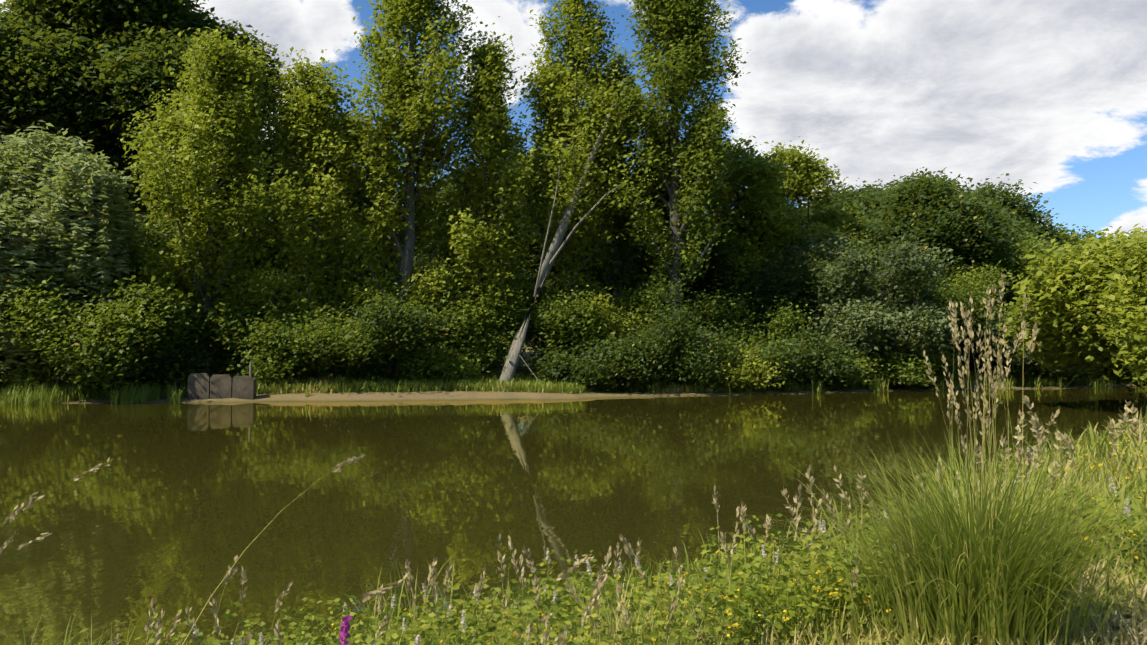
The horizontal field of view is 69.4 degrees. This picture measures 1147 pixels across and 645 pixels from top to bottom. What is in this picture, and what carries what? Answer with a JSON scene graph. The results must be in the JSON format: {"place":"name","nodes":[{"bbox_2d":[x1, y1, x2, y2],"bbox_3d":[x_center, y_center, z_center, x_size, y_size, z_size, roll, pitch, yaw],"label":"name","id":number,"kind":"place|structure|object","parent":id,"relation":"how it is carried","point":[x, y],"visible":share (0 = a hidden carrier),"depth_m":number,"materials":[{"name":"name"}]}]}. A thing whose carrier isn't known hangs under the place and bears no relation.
{"place":"outdoors","nodes":[
{"label":"outdoors","id":0,"kind":"place"},
{"bbox_2d":[0,387,1146,644],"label":"water","id":1,"kind":"structure","parent":0,"point":[174,507],"depth_m":14.81,"materials":[{"name":"green liquid"}]},
{"bbox_2d":[0,338,1146,644],"bbox_3d":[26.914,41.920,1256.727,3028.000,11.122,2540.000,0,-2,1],"label":"ground","id":2,"kind":"structure","parent":0,"point":[390,396],"depth_m":41.63,"materials":[{"name":"beige soil"}]},
{"bbox_2d":[0,333,61,386],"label":"shrub","id":3,"kind":"object","parent":2,"relation":"on","point":[3,360],"visible":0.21,"depth_m":39.52,"materials":[{"name":"green plant"}]},
{"bbox_2d":[0,320,75,388],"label":"shrub","id":4,"kind":"object","parent":2,"relation":"on","point":[41,376],"visible":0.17,"depth_m":39.27,"materials":[{"name":"green plant"}]},
{"bbox_2d":[0,120,147,382],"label":"weeping willow","id":5,"kind":"object","parent":2,"relation":"on","point":[64,200],"visible":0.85,"depth_m":39.72,"materials":[{"name":"green plant"}]},
{"bbox_2d":[31,301,167,393],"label":"shrub","id":6,"kind":"object","parent":2,"relation":"on","point":[85,372],"depth_m":40.23,"materials":[{"name":"green plant"}]},
{"bbox_2d":[0,238,214,395],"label":"hazel","id":7,"kind":"object","parent":2,"relation":"on","point":[83,358],"visible":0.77,"depth_m":38.16,"materials":[{"name":"green plant"}]},
{"bbox_2d":[13,362,251,388],"bbox_3d":[-21.146,2.990,39.892,11.192,2.200,0.364,0,-2,-3],"label":"timber post and gate","id":8,"kind":"object","parent":2,"relation":"on","point":[57,379],"visible":0.29,"depth_m":39.80,"materials":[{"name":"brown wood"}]},
{"bbox_2d":[0,0,290,199],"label":"tree","id":9,"kind":"object","parent":2,"relation":"on","point":[89,69],"visible":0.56,"depth_m":52.29,"materials":[{"name":"green plant"}]},
{"bbox_2d":[60,288,230,391],"bbox_3d":[-21.494,0.968,41.408,7.894,5.186,7.551,2,-3,-40],"label":"shrub","id":10,"kind":"object","parent":2,"relation":"on","point":[186,353],"visible":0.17,"depth_m":40.56,"materials":[{"name":"green plant"}]},
{"bbox_2d":[127,258,188,298],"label":"shrub","id":11,"kind":"object","parent":2,"relation":"on","point":[158,275],"depth_m":43.97,"materials":[{"name":"green plant"}]},
{"bbox_2d":[96,285,222,388],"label":"shrub","id":12,"kind":"object","parent":2,"relation":"on","point":[164,376],"visible":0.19,"depth_m":40.82,"materials":[{"name":"green plant"}]},
{"bbox_2d":[131,213,222,373],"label":"shrub","id":13,"kind":"object","parent":2,"relation":"on","point":[153,229],"visible":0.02,"depth_m":48.21,"materials":[{"name":"green plant"}]},
{"bbox_2d":[141,251,262,373],"bbox_3d":[-23.178,-0.381,51.472,8.651,8.205,10.643,0,-2,1],"label":"shrub","id":14,"kind":"object","parent":2,"relation":"on","point":[216,317],"depth_m":49.26,"materials":[{"name":"green plant"}]},
{"bbox_2d":[116,16,291,375],"bbox_3d":[-19.330,-6.220,43.507,8.319,19.206,10.689,1,-2,-28],"label":"tree","id":15,"kind":"object","parent":2,"relation":"on","point":[221,83],"visible":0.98,"depth_m":42.77,"materials":[{"name":"green plant"}]},
{"bbox_2d":[187,373,256,399],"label":"stone blocks","id":16,"kind":"structure","parent":2,"relation":"on","point":[203,386],"depth_m":39.55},
{"bbox_2d":[181,273,270,374],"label":"shrub","id":17,"kind":"object","parent":2,"relation":"on","point":[218,366],"visible":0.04,"depth_m":46.65,"materials":[{"name":"green plant"}]},
{"bbox_2d":[187,287,317,374],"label":"shrub","id":18,"kind":"object","parent":2,"relation":"on","point":[221,329],"visible":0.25,"depth_m":42.96,"materials":[{"name":"green plant"}]},
{"bbox_2d":[113,120,401,367],"bbox_3d":[-25.238,-5.757,64.849,24.760,18.835,24.961,0,-2,1],"label":"tree","id":19,"kind":"object","parent":2,"relation":"on","point":[142,208],"visible":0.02,"depth_m":54.83,"materials":[{"name":"green plant"}]},
{"bbox_2d":[241,208,326,326],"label":"tree","id":20,"kind":"object","parent":2,"relation":"on","point":[273,256],"visible":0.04,"depth_m":54.52,"materials":[{"name":"green plant"}]},
{"bbox_2d":[215,299,357,382],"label":"shrub","id":21,"kind":"object","parent":2,"relation":"on","point":[270,371],"visible":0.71,"depth_m":41.76,"materials":[{"name":"green plant"}]},
{"bbox_2d":[0,454,593,644],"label":"tall stalks and loosestrife","id":22,"kind":"object","parent":2,"relation":"on","point":[345,629],"visible":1,"depth_m":3.16,"materials":[{"name":"beige plant"}]},
{"bbox_2d":[227,100,387,274],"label":"tree","id":23,"kind":"object","parent":2,"relation":"on","point":[269,167],"visible":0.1,"depth_m":55.54,"materials":[{"name":"green plant"}]},
{"bbox_2d":[238,45,380,367],"bbox_3d":[-14.324,-5.988,45.278,7.672,18.470,6.920,0,-2,1],"label":"tree","id":24,"kind":"object","parent":2,"relation":"on","point":[311,95],"visible":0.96,"depth_m":44.84,"materials":[{"name":"green plant"}]},
{"bbox_2d":[256,257,374,367],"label":"shrub","id":25,"kind":"object","parent":2,"relation":"on","point":[346,282],"visible":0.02,"depth_m":47.77,"materials":[{"name":"green plant"}]},
{"bbox_2d":[265,300,410,379],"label":"shrub","id":26,"kind":"object","parent":2,"relation":"on","point":[359,342],"visible":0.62,"depth_m":41.80,"materials":[{"name":"green plant"}]},
{"bbox_2d":[292,266,404,369],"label":"shrub","id":27,"kind":"object","parent":2,"relation":"on","point":[356,298],"visible":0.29,"depth_m":44.83,"materials":[{"name":"green plant"}]},
{"bbox_2d":[310,286,457,382],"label":"shrub","id":28,"kind":"object","parent":2,"relation":"on","point":[411,329],"visible":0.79,"depth_m":42.26,"materials":[{"name":"green plant"}]},
{"bbox_2d":[330,0,494,374],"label":"poplar","id":29,"kind":"object","parent":2,"relation":"on","point":[410,107],"visible":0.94,"depth_m":45.80,"materials":[{"name":"green plant"}]},
{"bbox_2d":[383,290,461,366],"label":"shrub","id":30,"kind":"object","parent":2,"relation":"on","point":[427,319],"visible":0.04,"depth_m":46.49,"materials":[{"name":"green plant"}]},
{"bbox_2d":[318,216,527,371],"bbox_3d":[-10.652,-1.491,54.818,13.955,10.239,13.910,-2,-3,45],"label":"shrub","id":31,"kind":"object","parent":2,"relation":"on","point":[368,272],"visible":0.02,"depth_m":52.20,"materials":[{"name":"green plant"}]},
{"bbox_2d":[381,332,493,382],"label":"shrub","id":32,"kind":"object","parent":2,"relation":"on","point":[434,364],"visible":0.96,"depth_m":43.81,"materials":[{"name":"green plant"}]},
{"bbox_2d":[417,16,547,372],"bbox_3d":[-5.442,-7.352,47.720,7.714,21.354,6.991,0,-2,1],"label":"poplar","id":33,"kind":"object","parent":2,"relation":"on","point":[489,66],"visible":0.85,"depth_m":47.31,"materials":[{"name":"green plant"}]},
{"bbox_2d":[422,280,544,375],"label":"shrub","id":34,"kind":"object","parent":2,"relation":"on","point":[462,325],"visible":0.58,"depth_m":46.24,"materials":[{"name":"green plant"}]},
{"bbox_2d":[415,246,563,360],"bbox_3d":[-6.320,-0.661,55.955,12.262,8.684,11.189,2,-3,-41],"label":"shrub","id":35,"kind":"object","parent":2,"relation":"on","point":[541,294],"depth_m":55.59,"materials":[{"name":"green plant"}]},
{"bbox_2d":[388,142,690,346],"bbox_3d":[-2.075,-5.851,67.529,27.899,18.927,25.443,0,-2,1],"label":"tree","id":36,"kind":"object","parent":2,"relation":"on","point":[535,244],"visible":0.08,"depth_m":57.96,"materials":[{"name":"green plant"}]},
{"bbox_2d":[467,264,621,373],"bbox_3d":[-1.686,-0.252,49.058,9.396,7.404,8.568,0,-2,1],"label":"shrub","id":37,"kind":"object","parent":2,"relation":"on","point":[519,297],"visible":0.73,"depth_m":47.09,"materials":[{"name":"green plant"}]},
{"bbox_2d":[498,237,625,351],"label":"shrub","id":38,"kind":"object","parent":2,"relation":"on","point":[535,275],"visible":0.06,"depth_m":56.62,"materials":[{"name":"green plant"}]},
{"bbox_2d":[0,368,1145,404],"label":"bank grass","id":39,"kind":"structure","parent":2,"relation":"on","point":[55,395],"depth_m":42.85,"materials":[{"name":"green plant"}]},
{"bbox_2d":[0,395,1146,644],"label":"bank vegetation","id":40,"kind":"object","parent":2,"relation":"on","point":[750,593],"visible":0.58,"depth_m":5.75,"materials":[{"name":"green plant"}]},
{"bbox_2d":[521,327,636,385],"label":"shrub","id":41,"kind":"object","parent":2,"relation":"on","point":[556,364],"visible":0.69,"depth_m":45.63,"materials":[{"name":"green plant"}]},
{"bbox_2d":[510,0,648,349],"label":"poplar","id":42,"kind":"object","parent":2,"relation":"on","point":[553,74],"visible":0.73,"depth_m":50.43,"materials":[{"name":"green plant"}]},
{"bbox_2d":[498,41,660,383],"bbox_3d":[0.525,-6.357,47.672,9.711,21.474,9.013,0,-2,1],"label":"leaning tree","id":43,"kind":"object","parent":2,"relation":"on","point":[517,344],"visible":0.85,"depth_m":46.74,"materials":[{"name":"green plant"}]},
{"bbox_2d":[543,38,664,313],"bbox_3d":[2.960,-7.522,55.405,8.978,22.767,7.871,-1,-2,21],"label":"poplar","id":44,"kind":"object","parent":2,"relation":"on","point":[615,255],"visible":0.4,"depth_m":54.46,"materials":[{"name":"green plant"}]},
{"bbox_2d":[527,277,696,352],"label":"shrub","id":45,"kind":"object","parent":2,"relation":"on","point":[618,319],"visible":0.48,"depth_m":48.31,"materials":[{"name":"green plant"}]},
{"bbox_2d":[560,320,690,391],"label":"shrub","id":46,"kind":"object","parent":2,"relation":"on","point":[634,357],"visible":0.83,"depth_m":45.11,"materials":[{"name":"green plant"}]},
{"bbox_2d":[618,242,705,369],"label":"shrub","id":47,"kind":"object","parent":2,"relation":"on","point":[642,264],"visible":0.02,"depth_m":57.89,"materials":[{"name":"green plant"}]},
{"bbox_2d":[606,0,750,330],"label":"poplar","id":48,"kind":"object","parent":2,"relation":"on","point":[682,32],"visible":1,"depth_m":49.63,"materials":[{"name":"green plant"}]},
{"bbox_2d":[619,264,738,334],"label":"shrub","id":49,"kind":"object","parent":2,"relation":"on","point":[658,296],"visible":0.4,"depth_m":49.69,"materials":[{"name":"green plant"}]},
{"bbox_2d":[620,299,750,388],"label":"shrub","id":50,"kind":"object","parent":2,"relation":"on","point":[686,338],"visible":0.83,"depth_m":45.34,"materials":[{"name":"green plant"}]},
{"bbox_2d":[657,335,805,388],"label":"shrub","id":51,"kind":"object","parent":2,"relation":"on","point":[746,376],"visible":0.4,"depth_m":46.37,"materials":[{"name":"green plant"}]},
{"bbox_2d":[666,136,809,297],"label":"tree","id":52,"kind":"object","parent":2,"relation":"on","point":[770,216],"visible":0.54,"depth_m":55.68,"materials":[{"name":"green plant"}]},
{"bbox_2d":[702,283,812,352],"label":"shrub","id":53,"kind":"object","parent":2,"relation":"on","point":[773,326],"visible":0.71,"depth_m":51.24,"materials":[{"name":"green plant"}]},
{"bbox_2d":[668,220,850,348],"bbox_3d":[11.319,-1.414,58.918,13.813,10.705,15.140,0,-2,1],"label":"shrub","id":54,"kind":"object","parent":2,"relation":"on","point":[775,283],"visible":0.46,"depth_m":53.84,"materials":[{"name":"green plant"}]},
{"bbox_2d":[725,260,835,343],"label":"shrub","id":55,"kind":"object","parent":2,"relation":"on","point":[795,315],"visible":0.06,"depth_m":53.79,"materials":[{"name":"green plant"}]},
{"bbox_2d":[743,319,871,387],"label":"shrub","id":56,"kind":"object","parent":2,"relation":"on","point":[808,356],"visible":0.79,"depth_m":47.77,"materials":[{"name":"green plant"}]},
{"bbox_2d":[761,136,882,284],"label":"tree","id":57,"kind":"object","parent":2,"relation":"on","point":[809,173],"visible":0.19,"depth_m":61.90,"materials":[{"name":"green plant"}]},
{"bbox_2d":[783,222,902,350],"bbox_3d":[20.606,-1.698,64.883,16.572,11.626,14.874,0,-2,1],"label":"shrub","id":58,"kind":"object","parent":2,"relation":"on","point":[858,244],"visible":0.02,"depth_m":59.72,"materials":[{"name":"green plant"}]},
{"bbox_2d":[799,348,889,385],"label":"shrub","id":59,"kind":"object","parent":2,"relation":"on","point":[862,376],"visible":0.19,"depth_m":48.59,"materials":[{"name":"green plant"}]},
{"bbox_2d":[810,291,914,350],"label":"shrub","id":60,"kind":"object","parent":2,"relation":"on","point":[888,301],"visible":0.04,"depth_m":54.40,"materials":[{"name":"green plant"}]},
{"bbox_2d":[768,224,966,368],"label":"grey willow","id":61,"kind":"object","parent":2,"relation":"on","point":[862,322],"visible":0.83,"depth_m":50.70,"materials":[{"name":"green plant"}]},
{"bbox_2d":[849,340,958,385],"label":"shrub","id":62,"kind":"object","parent":2,"relation":"on","point":[902,369],"visible":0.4,"depth_m":50.55,"materials":[{"name":"green plant"}]},
{"bbox_2d":[800,170,1072,351],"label":"tree","id":63,"kind":"object","parent":2,"relation":"on","point":[863,198],"depth_m":77.90,"materials":[{"name":"green plant"}]},
{"bbox_2d":[900,344,974,385],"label":"shrub","id":64,"kind":"object","parent":2,"relation":"on","point":[951,371],"visible":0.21,"depth_m":51.47,"materials":[{"name":"green plant"}]},
{"bbox_2d":[733,272,1146,644],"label":"tussock grass","id":65,"kind":"structure","parent":2,"relation":"on","point":[985,569],"depth_m":4.89,"materials":[{"name":"green plant"}]},
{"bbox_2d":[868,257,1011,356],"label":"shrub","id":66,"kind":"object","parent":2,"relation":"on","point":[952,297],"visible":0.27,"depth_m":54.29,"materials":[{"name":"green plant"}]},
{"bbox_2d":[852,167,1029,352],"bbox_3d":[26.910,-3.665,62.305,13.231,15.458,14.301,0,-2,1],"label":"tree","id":67,"kind":"object","parent":2,"relation":"on","point":[932,209],"visible":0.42,"depth_m":58.32,"materials":[{"name":"green plant"}]},
{"bbox_2d":[735,551,1146,644],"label":"mown grass","id":68,"kind":"structure","parent":2,"relation":"on","point":[1136,595],"depth_m":5.16,"materials":[{"name":"green plant"}]},
{"bbox_2d":[940,257,1019,370],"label":"shrub","id":69,"kind":"object","parent":2,"relation":"on","point":[982,280],"visible":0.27,"depth_m":55.98,"materials":[{"name":"green plant"}]},
{"bbox_2d":[946,348,1032,370],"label":"shrub","id":70,"kind":"object","parent":2,"relation":"on","point":[963,363],"visible":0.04,"depth_m":69.02,"materials":[{"name":"green plant"}]},
{"bbox_2d":[941,298,1038,378],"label":"shrub","id":71,"kind":"object","parent":2,"relation":"on","point":[997,332],"visible":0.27,"depth_m":53.52,"materials":[{"name":"green plant"}]},
{"bbox_2d":[956,225,1081,370],"bbox_3d":[33.560,-1.544,63.502,13.171,11.382,12.741,0,-2,1],"label":"bush","id":72,"kind":"object","parent":2,"relation":"on","point":[1019,253],"visible":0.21,"depth_m":60.09,"materials":[{"name":"green plant"}]},
{"bbox_2d":[979,301,1103,379],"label":"shrub","id":73,"kind":"object","parent":2,"relation":"on","point":[1035,369],"visible":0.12,"depth_m":54.72,"materials":[{"name":"green plant"}]},
{"bbox_2d":[995,237,1090,367],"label":"shrub","id":74,"kind":"object","parent":2,"relation":"on","point":[1053,257],"depth_m":62.67,"materials":[{"name":"green plant"}]},
{"bbox_2d":[1027,351,1100,383],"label":"shrub","id":75,"kind":"object","parent":2,"relation":"on","point":[1060,371],"depth_m":56.35,"materials":[{"name":"green plant"}]},
{"bbox_2d":[984,223,1146,398],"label":"bush","id":76,"kind":"object","parent":2,"relation":"on","point":[1060,291],"visible":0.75,"depth_m":32.23,"materials":[{"name":"green plant"}]},
{"bbox_2d":[1037,215,1146,253],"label":"tree","id":77,"kind":"object","parent":2,"relation":"on","point":[1059,237],"depth_m":81.16,"materials":[{"name":"green plant"}]},
{"bbox_2d":[1079,229,1146,393],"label":"bush","id":78,"kind":"object","parent":2,"relation":"on","point":[1130,311],"visible":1,"depth_m":27.32,"materials":[{"name":"green plant"}]},
{"bbox_2d":[1096,357,1142,377],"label":"shrub","id":79,"kind":"object","parent":2,"relation":"on","point":[1101,366],"visible":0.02,"depth_m":58.81,"materials":[{"name":"green plant"}]},
{"bbox_2d":[0,0,1146,244],"label":"sky","id":80,"kind":"structure","parent":0,"point":[1052,94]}
]}

